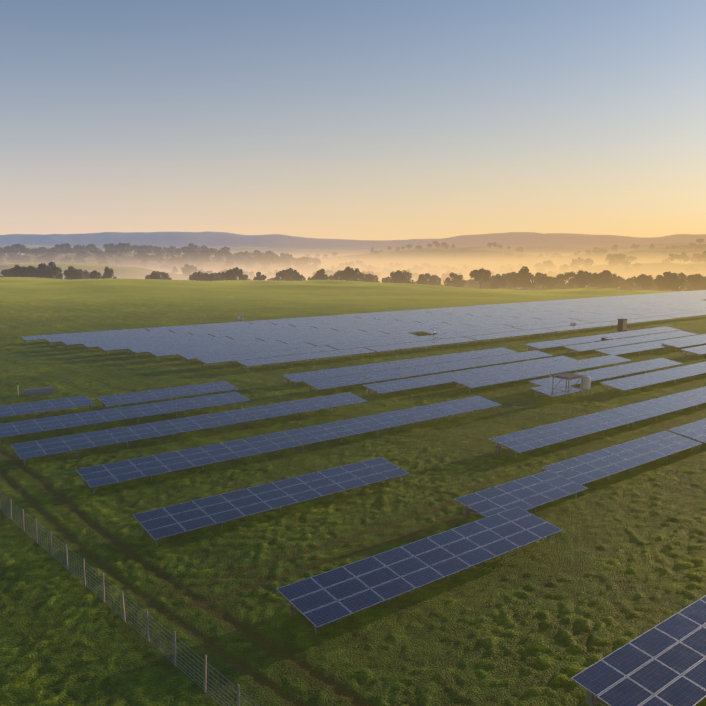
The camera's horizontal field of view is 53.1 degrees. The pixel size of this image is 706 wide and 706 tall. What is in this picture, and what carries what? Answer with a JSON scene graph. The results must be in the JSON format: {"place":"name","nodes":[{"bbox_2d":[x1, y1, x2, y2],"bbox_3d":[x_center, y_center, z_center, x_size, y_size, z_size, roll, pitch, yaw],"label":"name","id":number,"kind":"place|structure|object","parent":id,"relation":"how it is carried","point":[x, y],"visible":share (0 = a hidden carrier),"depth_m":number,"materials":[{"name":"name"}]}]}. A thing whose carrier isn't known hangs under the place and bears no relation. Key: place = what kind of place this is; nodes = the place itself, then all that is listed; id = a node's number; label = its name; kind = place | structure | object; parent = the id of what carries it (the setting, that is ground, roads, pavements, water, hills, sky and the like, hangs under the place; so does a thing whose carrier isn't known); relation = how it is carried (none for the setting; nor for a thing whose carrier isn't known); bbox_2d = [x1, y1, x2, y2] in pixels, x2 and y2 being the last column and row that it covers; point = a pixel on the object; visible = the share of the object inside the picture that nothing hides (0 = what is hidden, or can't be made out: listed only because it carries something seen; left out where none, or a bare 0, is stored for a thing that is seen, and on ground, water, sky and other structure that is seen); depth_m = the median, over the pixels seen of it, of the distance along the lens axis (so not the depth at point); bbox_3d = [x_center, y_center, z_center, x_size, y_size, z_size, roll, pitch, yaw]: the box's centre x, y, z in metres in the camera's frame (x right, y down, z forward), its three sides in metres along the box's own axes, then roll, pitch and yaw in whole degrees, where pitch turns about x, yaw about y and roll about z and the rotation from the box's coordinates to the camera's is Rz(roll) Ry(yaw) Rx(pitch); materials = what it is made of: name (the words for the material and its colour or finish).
{"place":"outdoors","nodes":[
{"label":"outdoors","id":0,"kind":"place"},
{"bbox_2d":[0,231,705,705],"bbox_3d":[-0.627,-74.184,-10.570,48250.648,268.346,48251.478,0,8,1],"label":"terrain","id":1,"kind":"structure","parent":0,"point":[614,563],"depth_m":38.45,"materials":[{"name":"green plant"}]},
{"bbox_2d":[0,269,11,276],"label":"tree","id":2,"kind":"object","parent":1,"relation":"on","point":[7,272],"visible":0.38,"depth_m":399.44,"materials":[{"name":"green plant"}]},
{"bbox_2d":[8,247,18,253],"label":"tree","id":3,"kind":"object","parent":1,"relation":"on","point":[13,250],"visible":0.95,"depth_m":1435.15,"materials":[{"name":"green plant"}]},
{"bbox_2d":[10,266,28,276],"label":"tree","id":4,"kind":"object","parent":1,"relation":"on","point":[17,271],"visible":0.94,"depth_m":368.46,"materials":[{"name":"green plant"}]},
{"bbox_2d":[19,247,30,255],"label":"tree","id":5,"kind":"object","parent":1,"relation":"on","point":[24,250],"visible":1,"depth_m":1433.09,"materials":[{"name":"green plant"}]},
{"bbox_2d":[29,268,38,276],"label":"tree","id":6,"kind":"object","parent":1,"relation":"on","point":[34,272],"visible":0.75,"depth_m":378.43,"materials":[{"name":"green plant"}]},
{"bbox_2d":[17,382,53,396],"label":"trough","id":7,"kind":"object","parent":1,"relation":"on","point":[39,391],"visible":0.88,"depth_m":70.82,"materials":[{"name":"grey metal"}]},
{"bbox_2d":[30,248,42,256],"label":"tree","id":8,"kind":"object","parent":1,"relation":"on","point":[37,252],"visible":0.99,"depth_m":1418.52,"materials":[{"name":"green plant"}]},
{"bbox_2d":[32,257,45,262],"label":"tree","id":9,"kind":"object","parent":1,"relation":"on","point":[40,259],"visible":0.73,"depth_m":1334.80,"materials":[{"name":"plant"}]},
{"bbox_2d":[37,265,55,278],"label":"tree","id":10,"kind":"object","parent":1,"relation":"on","point":[43,274],"visible":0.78,"depth_m":374.70,"materials":[{"name":"green plant"}]},
{"bbox_2d":[41,261,61,275],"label":"tree","id":11,"kind":"object","parent":1,"relation":"on","point":[54,269],"visible":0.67,"depth_m":377.62,"materials":[{"name":"green plant"}]},
{"bbox_2d":[47,251,56,259],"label":"tree","id":12,"kind":"object","parent":1,"relation":"on","point":[53,255],"visible":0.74,"depth_m":1402.85,"materials":[{"name":"brown plant"}]},
{"bbox_2d":[55,244,65,254],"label":"tree","id":13,"kind":"object","parent":1,"relation":"on","point":[62,248],"visible":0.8,"depth_m":1526.37,"materials":[{"name":"green plant"}]},
{"bbox_2d":[63,266,81,278],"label":"tree","id":14,"kind":"object","parent":1,"relation":"on","point":[71,273],"visible":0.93,"depth_m":390.89,"materials":[{"name":"green plant"}]},
{"bbox_2d":[74,253,84,260],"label":"tree","id":15,"kind":"object","parent":1,"relation":"on","point":[79,256],"visible":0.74,"depth_m":1376.48,"materials":[{"name":"brown plant"}]},
{"bbox_2d":[90,247,99,256],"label":"tree","id":16,"kind":"object","parent":1,"relation":"on","point":[95,251],"visible":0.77,"depth_m":1474.94,"materials":[{"name":"green plant"}]},
{"bbox_2d":[90,270,101,278],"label":"tree","id":17,"kind":"object","parent":1,"relation":"on","point":[94,274],"visible":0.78,"depth_m":384.54,"materials":[{"name":"green plant"}]},
{"bbox_2d":[95,251,107,260],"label":"tree","id":18,"kind":"object","parent":1,"relation":"on","point":[102,256],"visible":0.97,"depth_m":1412.56,"materials":[{"name":"brown plant"}]},
{"bbox_2d":[102,266,115,278],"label":"tree","id":19,"kind":"object","parent":1,"relation":"on","point":[108,273],"visible":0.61,"depth_m":401.12,"materials":[{"name":"green plant"}]},
{"bbox_2d":[106,248,116,258],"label":"tree","id":20,"kind":"object","parent":1,"relation":"on","point":[111,251],"visible":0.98,"depth_m":1455.83,"materials":[{"name":"green plant"}]},
{"bbox_2d":[115,243,129,252],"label":"tree","id":21,"kind":"object","parent":1,"relation":"on","point":[123,247],"visible":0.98,"depth_m":1508.46,"materials":[{"name":"green plant"}]},
{"bbox_2d":[0,492,258,705],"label":"wire fence","id":22,"kind":"object","parent":1,"relation":"on","point":[204,673],"visible":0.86,"depth_m":27.09,"materials":[{"name":"beige metal"}]},
{"bbox_2d":[138,260,147,267],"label":"tree","id":23,"kind":"object","parent":1,"relation":"on","point":[143,264],"visible":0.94,"depth_m":1361.72,"materials":[{"name":"brown plant"}]},
{"bbox_2d":[139,253,150,263],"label":"tree","id":24,"kind":"object","parent":1,"relation":"on","point":[141,257],"visible":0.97,"depth_m":1405.48,"materials":[{"name":"brown plant"}]},
{"bbox_2d":[149,271,162,279],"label":"tree","id":25,"kind":"object","parent":1,"relation":"on","point":[154,275],"visible":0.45,"depth_m":399.50,"materials":[{"name":"green plant"}]},
{"bbox_2d":[150,253,163,265],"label":"tree","id":26,"kind":"object","parent":1,"relation":"on","point":[155,257],"visible":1,"depth_m":1407.72,"materials":[{"name":"brown plant"}]},
{"bbox_2d":[156,271,169,279],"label":"tree","id":27,"kind":"object","parent":1,"relation":"on","point":[163,275],"visible":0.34,"depth_m":446.21,"materials":[{"name":"green plant"}]},
{"bbox_2d":[182,267,190,275],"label":"tree","id":28,"kind":"object","parent":1,"relation":"on","point":[186,272],"visible":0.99,"depth_m":926.64,"materials":[{"name":"plant"}]},
{"bbox_2d":[188,265,197,274],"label":"tree","id":29,"kind":"object","parent":1,"relation":"on","point":[193,268],"visible":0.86,"depth_m":963.67,"materials":[{"name":"plant"}]},
{"bbox_2d":[191,256,202,265],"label":"tree","id":30,"kind":"object","parent":1,"relation":"on","point":[195,259],"visible":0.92,"depth_m":1407.48,"materials":[{"name":"plant"}]},
{"bbox_2d":[192,272,201,280],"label":"tree","id":31,"kind":"object","parent":1,"relation":"on","point":[197,278],"visible":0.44,"depth_m":427.80,"materials":[{"name":"green plant"}]},
{"bbox_2d":[199,273,207,280],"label":"tree","id":32,"kind":"object","parent":1,"relation":"on","point":[202,277],"visible":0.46,"depth_m":425.76,"materials":[{"name":"green plant"}]},
{"bbox_2d":[201,253,210,262],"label":"tree","id":33,"kind":"object","parent":1,"relation":"on","point":[206,256],"visible":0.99,"depth_m":1450.77,"materials":[{"name":"plant"}]},
{"bbox_2d":[205,273,220,280],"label":"tree","id":34,"kind":"object","parent":1,"relation":"on","point":[212,277],"visible":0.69,"depth_m":415.86,"materials":[{"name":"green plant"}]},
{"bbox_2d":[212,251,223,261],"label":"tree","id":35,"kind":"object","parent":1,"relation":"on","point":[217,254],"visible":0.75,"depth_m":1474.91,"materials":[{"name":"plant"}]},
{"bbox_2d":[223,260,233,269],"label":"tree","id":36,"kind":"object","parent":1,"relation":"on","point":[228,264],"visible":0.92,"depth_m":1380.57,"materials":[{"name":"plant"}]},
{"bbox_2d":[221,271,237,279],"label":"tree","id":37,"kind":"object","parent":1,"relation":"on","point":[223,275],"visible":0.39,"depth_m":412.59,"materials":[{"name":"green plant"}]},
{"bbox_2d":[226,267,243,279],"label":"tree","id":38,"kind":"object","parent":1,"relation":"on","point":[232,273],"visible":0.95,"depth_m":407.71,"materials":[{"name":"green plant"}]},
{"bbox_2d":[235,256,244,264],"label":"tree","id":39,"kind":"object","parent":1,"relation":"on","point":[240,261],"visible":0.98,"depth_m":1455.64,"materials":[{"name":"brown plant"}]},
{"bbox_2d":[253,272,266,279],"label":"tree","id":40,"kind":"object","parent":1,"relation":"on","point":[259,276],"visible":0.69,"depth_m":416.05,"materials":[{"name":"green plant"}]},
{"bbox_2d":[276,258,285,267],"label":"tree","id":41,"kind":"object","parent":1,"relation":"on","point":[281,261],"visible":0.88,"depth_m":1483.52,"materials":[{"name":"brown plant"}]},
{"bbox_2d":[274,271,288,280],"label":"tree","id":42,"kind":"object","parent":1,"relation":"on","point":[282,275],"visible":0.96,"depth_m":423.46,"materials":[{"name":"green plant"}]},
{"bbox_2d":[281,268,296,280],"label":"tree","id":43,"kind":"object","parent":1,"relation":"on","point":[290,271],"visible":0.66,"depth_m":435.59,"materials":[{"name":"green plant"}]},
{"bbox_2d":[292,272,302,280],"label":"tree","id":44,"kind":"object","parent":1,"relation":"on","point":[296,277],"visible":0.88,"depth_m":410.75,"materials":[{"name":"green plant"}]},
{"bbox_2d":[314,269,329,279],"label":"tree","id":45,"kind":"object","parent":1,"relation":"on","point":[320,275],"visible":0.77,"depth_m":409.52,"materials":[{"name":"green plant"}]},
{"bbox_2d":[337,269,352,280],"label":"tree","id":46,"kind":"object","parent":1,"relation":"on","point":[341,274],"visible":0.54,"depth_m":408.74,"materials":[{"name":"green plant"}]},
{"bbox_2d":[340,266,360,280],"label":"tree","id":47,"kind":"object","parent":1,"relation":"on","point":[349,272],"visible":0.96,"depth_m":405.38,"materials":[{"name":"green plant"}]},
{"bbox_2d":[0,326,705,705],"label":"solar tables","id":48,"kind":"object","parent":1,"relation":"on","point":[632,672],"visible":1,"depth_m":46.46,"materials":[{"name":"glass"},{"name":"silicon"},{"name":"metal"}]},
{"bbox_2d":[354,272,367,281],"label":"tree","id":49,"kind":"object","parent":1,"relation":"on","point":[362,276],"visible":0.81,"depth_m":410.42,"materials":[{"name":"green plant"}]},
{"bbox_2d":[21,290,705,371],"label":"solar tables","id":50,"kind":"object","parent":1,"relation":"on","point":[333,336],"visible":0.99,"depth_m":120.59,"materials":[{"name":"glass"},{"name":"silicon"},{"name":"metal"}]},
{"bbox_2d":[367,274,375,281],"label":"tree","id":51,"kind":"object","parent":1,"relation":"on","point":[371,278],"visible":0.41,"depth_m":424.14,"materials":[{"name":"green plant"}]},
{"bbox_2d":[387,262,395,269],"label":"tree","id":52,"kind":"object","parent":1,"relation":"on","point":[392,266],"visible":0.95,"depth_m":1714.72,"materials":[{"name":"brown plant"}]},
{"bbox_2d":[390,270,407,282],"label":"tree","id":53,"kind":"object","parent":1,"relation":"on","point":[391,275],"visible":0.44,"depth_m":410.38,"materials":[{"name":"green plant"}]},
{"bbox_2d":[393,271,407,282],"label":"tree","id":54,"kind":"object","parent":1,"relation":"on","point":[401,276],"visible":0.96,"depth_m":405.78,"materials":[{"name":"green plant"}]},
{"bbox_2d":[416,274,428,284],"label":"tree","id":55,"kind":"object","parent":1,"relation":"on","point":[423,279],"visible":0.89,"depth_m":417.13,"materials":[{"name":"green plant"}]},
{"bbox_2d":[418,273,437,284],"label":"tree","id":56,"kind":"object","parent":1,"relation":"on","point":[432,279],"visible":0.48,"depth_m":426.95,"materials":[{"name":"green plant"}]},
{"bbox_2d":[428,275,440,285],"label":"tree","id":57,"kind":"object","parent":1,"relation":"on","point":[439,280],"visible":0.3,"depth_m":437.52,"materials":[{"name":"green plant"}]},
{"bbox_2d":[444,272,462,285],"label":"tree","id":58,"kind":"object","parent":1,"relation":"on","point":[454,277],"visible":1,"depth_m":412.40,"materials":[{"name":"green plant"}]},
{"bbox_2d":[453,280,465,287],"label":"tree","id":59,"kind":"object","parent":1,"relation":"on","point":[461,283],"visible":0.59,"depth_m":426.81,"materials":[{"name":"green plant"}]},
{"bbox_2d":[466,279,479,288],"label":"tree","id":60,"kind":"object","parent":1,"relation":"on","point":[473,283],"visible":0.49,"depth_m":469.79,"materials":[{"name":"green plant"}]},
{"bbox_2d":[469,268,490,288],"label":"tree","id":61,"kind":"object","parent":1,"relation":"on","point":[483,274],"visible":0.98,"depth_m":400.51,"materials":[{"name":"green plant"}]},
{"bbox_2d":[479,275,494,288],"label":"tree","id":62,"kind":"object","parent":1,"relation":"on","point":[484,285],"visible":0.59,"depth_m":434.16,"materials":[{"name":"green plant"}]},
{"bbox_2d":[490,274,507,288],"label":"tree","id":63,"kind":"object","parent":1,"relation":"on","point":[498,279],"visible":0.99,"depth_m":402.85,"materials":[{"name":"green plant"}]},
{"bbox_2d":[498,266,506,274],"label":"tree","id":64,"kind":"object","parent":1,"relation":"on","point":[501,271],"visible":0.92,"depth_m":1482.79,"materials":[{"name":"brown plant"}]},
{"bbox_2d":[503,275,514,288],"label":"tree","id":65,"kind":"object","parent":1,"relation":"on","point":[508,283],"visible":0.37,"depth_m":426.02,"materials":[{"name":"green plant"}]},
{"bbox_2d":[507,272,525,288],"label":"tree","id":66,"kind":"object","parent":1,"relation":"on","point":[511,275],"visible":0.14,"depth_m":417.09,"materials":[{"name":"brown plant"}]},
{"bbox_2d":[511,266,535,288],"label":"tree","id":67,"kind":"object","parent":1,"relation":"on","point":[523,276],"visible":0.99,"depth_m":405.82,"materials":[{"name":"brown plant"}]},
{"bbox_2d":[532,272,547,288],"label":"tree","id":68,"kind":"object","parent":1,"relation":"on","point":[538,275],"visible":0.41,"depth_m":423.78,"materials":[{"name":"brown plant"}]},
{"bbox_2d":[536,276,549,288],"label":"tree","id":69,"kind":"object","parent":1,"relation":"on","point":[544,280],"visible":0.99,"depth_m":401.66,"materials":[{"name":"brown plant"}]},
{"bbox_2d":[541,260,553,269],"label":"tree","id":70,"kind":"object","parent":1,"relation":"on","point":[547,264],"visible":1,"depth_m":1441.29,"materials":[{"name":"brown plant"}]},
{"bbox_2d":[546,278,558,287],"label":"tree","id":71,"kind":"object","parent":1,"relation":"on","point":[552,283],"visible":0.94,"depth_m":411.93,"materials":[{"name":"brown plant"}]},
{"bbox_2d":[530,383,583,399],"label":"solar table","id":72,"kind":"object","parent":1,"relation":"on","point":[546,389],"visible":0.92,"depth_m":69.86,"materials":[{"name":"metal"}]},
{"bbox_2d":[559,264,569,272],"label":"tree","id":73,"kind":"object","parent":1,"relation":"on","point":[564,267],"visible":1,"depth_m":1295.41,"materials":[{"name":"brown plant"}]},
{"bbox_2d":[556,271,576,287],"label":"tree","id":74,"kind":"object","parent":1,"relation":"on","point":[567,276],"visible":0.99,"depth_m":409.91,"materials":[{"name":"brown plant"}]},
{"bbox_2d":[549,368,591,399],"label":"shelter","id":75,"kind":"object","parent":1,"relation":"on","point":[585,381],"visible":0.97,"depth_m":69.23,"materials":[{"name":"silver metal"}]},
{"bbox_2d":[570,259,578,269],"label":"tree","id":76,"kind":"object","parent":1,"relation":"on","point":[573,263],"visible":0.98,"depth_m":1348.99,"materials":[{"name":"brown plant"}]},
{"bbox_2d":[576,257,583,265],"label":"tree","id":77,"kind":"object","parent":1,"relation":"on","point":[580,261],"visible":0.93,"depth_m":1431.56,"materials":[{"name":"green plant"}]},
{"bbox_2d":[574,270,590,287],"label":"tree","id":78,"kind":"object","parent":1,"relation":"on","point":[581,277],"visible":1,"depth_m":390.18,"materials":[{"name":"brown plant"}]},
{"bbox_2d":[574,271,593,287],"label":"tree","id":79,"kind":"object","parent":1,"relation":"on","point":[591,279],"visible":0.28,"depth_m":401.66,"materials":[{"name":"brown plant"}]},
{"bbox_2d":[584,258,593,267],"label":"tree","id":80,"kind":"object","parent":1,"relation":"on","point":[588,261],"visible":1,"depth_m":1351.04,"materials":[{"name":"green plant"}]},
{"bbox_2d":[591,272,599,287],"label":"tree","id":81,"kind":"object","parent":1,"relation":"on","point":[594,281],"visible":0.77,"depth_m":401.76,"materials":[{"name":"green plant"}]},
{"bbox_2d":[595,270,612,287],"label":"tree","id":82,"kind":"object","parent":1,"relation":"on","point":[603,278],"visible":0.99,"depth_m":398.78,"materials":[{"name":"green plant"}]},
{"bbox_2d":[604,254,615,262],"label":"tree","id":83,"kind":"object","parent":1,"relation":"on","point":[609,256],"visible":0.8,"depth_m":1411.96,"materials":[{"name":"green plant"}]},
{"bbox_2d":[608,258,617,266],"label":"tree","id":84,"kind":"object","parent":1,"relation":"on","point":[612,263],"visible":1,"depth_m":1307.15,"materials":[{"name":"green plant"}]},
{"bbox_2d":[609,273,621,287],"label":"tree","id":85,"kind":"object","parent":1,"relation":"on","point":[618,279],"visible":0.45,"depth_m":418.79,"materials":[{"name":"green plant"}]},
{"bbox_2d":[614,254,625,266],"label":"tree","id":86,"kind":"object","parent":1,"relation":"on","point":[621,258],"visible":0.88,"depth_m":1339.84,"materials":[{"name":"green plant"}]},
{"bbox_2d":[616,318,626,331],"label":"transformer cabinet","id":87,"kind":"object","parent":1,"relation":"on","point":[622,324],"visible":0.92,"depth_m":125.61,"materials":[{"name":"silver metal"}]},
{"bbox_2d":[625,276,638,289],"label":"tree","id":88,"kind":"object","parent":1,"relation":"on","point":[629,281],"visible":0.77,"depth_m":420.09,"materials":[{"name":"green plant"}]},
{"bbox_2d":[632,263,642,271],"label":"tree","id":89,"kind":"object","parent":1,"relation":"on","point":[635,266],"visible":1,"depth_m":1241.22,"materials":[{"name":"green plant"}]},
{"bbox_2d":[633,276,652,289],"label":"tree","id":90,"kind":"object","parent":1,"relation":"on","point":[648,284],"visible":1,"depth_m":394.26,"materials":[{"name":"brown plant"}]},
{"bbox_2d":[633,274,653,289],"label":"tree","id":91,"kind":"object","parent":1,"relation":"on","point":[643,276],"visible":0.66,"depth_m":397.04,"materials":[{"name":"green plant"}]},
{"bbox_2d":[656,271,679,290],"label":"tree","id":92,"kind":"object","parent":1,"relation":"on","point":[662,281],"visible":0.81,"depth_m":378.07,"materials":[{"name":"green plant"}]},
{"bbox_2d":[663,273,683,290],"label":"tree","id":93,"kind":"object","parent":1,"relation":"on","point":[680,289],"visible":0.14,"depth_m":384.62,"materials":[{"name":"brown plant"}]},
{"bbox_2d":[668,254,679,260],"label":"tree","id":94,"kind":"object","parent":1,"relation":"on","point":[676,256],"visible":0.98,"depth_m":1384.60,"materials":[{"name":"brown plant"}]},
{"bbox_2d":[669,275,684,290],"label":"tree","id":95,"kind":"object","parent":1,"relation":"on","point":[676,282],"visible":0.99,"depth_m":371.13,"materials":[{"name":"brown plant"}]},
{"bbox_2d":[678,272,689,284],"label":"tree","id":96,"kind":"object","parent":1,"relation":"on","point":[682,275],"visible":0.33,"depth_m":404.06,"materials":[{"name":"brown plant"}]},
{"bbox_2d":[679,252,690,263],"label":"tree","id":97,"kind":"object","parent":1,"relation":"on","point":[684,257],"visible":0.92,"depth_m":1405.74,"materials":[{"name":"brown plant"}]},
{"bbox_2d":[685,266,697,275],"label":"tree","id":98,"kind":"object","parent":1,"relation":"on","point":[691,271],"visible":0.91,"depth_m":1145.37,"materials":[{"name":"brown plant"}]},
{"bbox_2d":[686,274,705,290],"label":"tree","id":99,"kind":"object","parent":1,"relation":"on","point":[697,280],"visible":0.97,"depth_m":390.57,"materials":[{"name":"brown plant"}]},
{"bbox_2d":[697,251,705,261],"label":"tree","id":100,"kind":"object","parent":1,"relation":"on","point":[701,257],"visible":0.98,"depth_m":1306.45,"materials":[{"name":"brown plant"}]},
{"bbox_2d":[0,0,705,239],"label":"sky","id":101,"kind":"structure","parent":0,"point":[320,119],"materials":[{"name":"blue"}]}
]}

